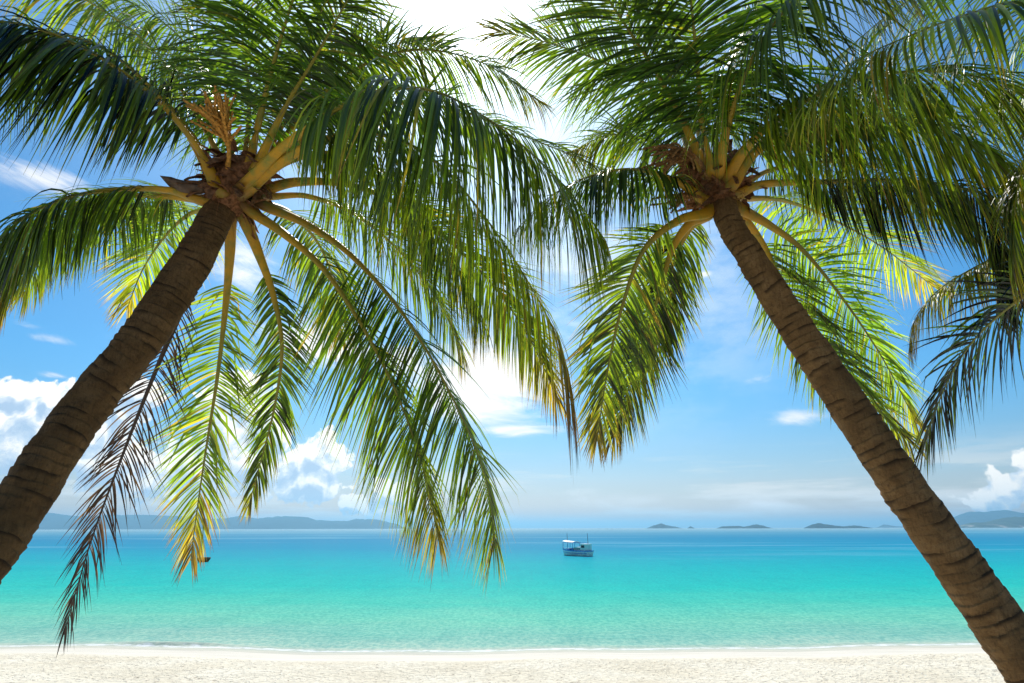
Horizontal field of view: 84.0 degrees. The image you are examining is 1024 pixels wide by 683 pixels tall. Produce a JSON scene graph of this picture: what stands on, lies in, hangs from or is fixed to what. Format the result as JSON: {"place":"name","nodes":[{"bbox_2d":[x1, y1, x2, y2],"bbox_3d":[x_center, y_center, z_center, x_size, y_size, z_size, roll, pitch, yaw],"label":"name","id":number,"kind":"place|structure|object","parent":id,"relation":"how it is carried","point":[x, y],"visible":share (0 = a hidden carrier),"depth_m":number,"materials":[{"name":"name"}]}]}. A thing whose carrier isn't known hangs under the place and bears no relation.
{"place":"outdoors","nodes":[
{"label":"outdoors","id":0,"kind":"place"},
{"bbox_2d":[38,513,403,529],"bbox_3d":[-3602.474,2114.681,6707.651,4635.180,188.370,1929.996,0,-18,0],"label":"mountain","id":1,"kind":"structure","parent":0,"point":[54,521],"depth_m":6236.22,"materials":[{"name":"blue"}]},
{"bbox_2d":[0,647,1005,682],"bbox_3d":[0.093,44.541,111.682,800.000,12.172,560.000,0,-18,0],"label":"sand","id":2,"kind":"structure","parent":0,"point":[885,665],"depth_m":19.30,"materials":[{"name":"beige sand"}]},
{"bbox_2d":[0,0,655,656],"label":"coconut palm","id":3,"kind":"object","parent":2,"relation":"on","point":[228,190],"visible":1,"depth_m":4.84,"materials":[{"name":"green plant"}]},
{"bbox_2d":[465,0,1023,682],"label":"coconut palm","id":4,"kind":"object","parent":2,"relation":"on","point":[709,174],"visible":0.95,"depth_m":4.75,"materials":[{"name":"green plant"}]},
{"bbox_2d":[784,0,1023,478],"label":"coconut palm","id":5,"kind":"object","parent":2,"relation":"on","point":[993,23],"visible":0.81,"depth_m":4.04,"materials":[{"name":"green plant"}]},
{"bbox_2d":[0,527,1023,654],"bbox_3d":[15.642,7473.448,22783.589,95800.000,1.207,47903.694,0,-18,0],"label":"sea","id":6,"kind":"structure","parent":0,"point":[369,592],"depth_m":45.95,"materials":[{"name":"liquid"}]},
{"bbox_2d":[198,557,210,561],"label":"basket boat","id":7,"kind":"object","parent":6,"relation":"on","point":[207,558],"visible":0.6,"depth_m":89.75,"materials":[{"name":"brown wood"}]},
{"bbox_2d":[562,533,593,556],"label":"fishing boat","id":8,"kind":"object","parent":6,"relation":"on","point":[585,550],"visible":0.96,"depth_m":105.62,"materials":[{"name":"blue wood"}]},
{"bbox_2d":[0,0,1023,527],"label":"sky","id":9,"kind":"structure","parent":0,"point":[736,450],"materials":[{"name":"blue"}]},
{"bbox_2d":[648,523,678,527],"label":"island","id":10,"kind":"structure","parent":0,"point":[660,525],"depth_m":4322.10,"materials":[{"name":"blue"}]},
{"bbox_2d":[719,524,768,527],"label":"island","id":11,"kind":"structure","parent":0,"point":[756,526],"depth_m":3467.04,"materials":[{"name":"blue"}]},
{"bbox_2d":[805,523,869,527],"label":"island","id":12,"kind":"structure","parent":0,"point":[819,525],"depth_m":3187.61,"materials":[{"name":"blue"}]},
{"bbox_2d":[876,525,902,527],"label":"island","id":13,"kind":"structure","parent":0,"point":[885,526],"depth_m":7065.85,"materials":[{"name":"blue"}]},
{"bbox_2d":[954,510,1023,525],"bbox_3d":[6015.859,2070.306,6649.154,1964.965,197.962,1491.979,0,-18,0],"label":"mountain","id":14,"kind":"structure","parent":0,"point":[970,517],"depth_m":6581.43,"materials":[{"name":"blue"}]},
{"bbox_2d":[960,517,1023,527],"bbox_3d":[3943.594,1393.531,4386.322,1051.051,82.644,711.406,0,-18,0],"label":"hill","id":15,"kind":"structure","parent":0,"point":[1012,522],"depth_m":4283.78,"materials":[{"name":"blue"}]}
]}

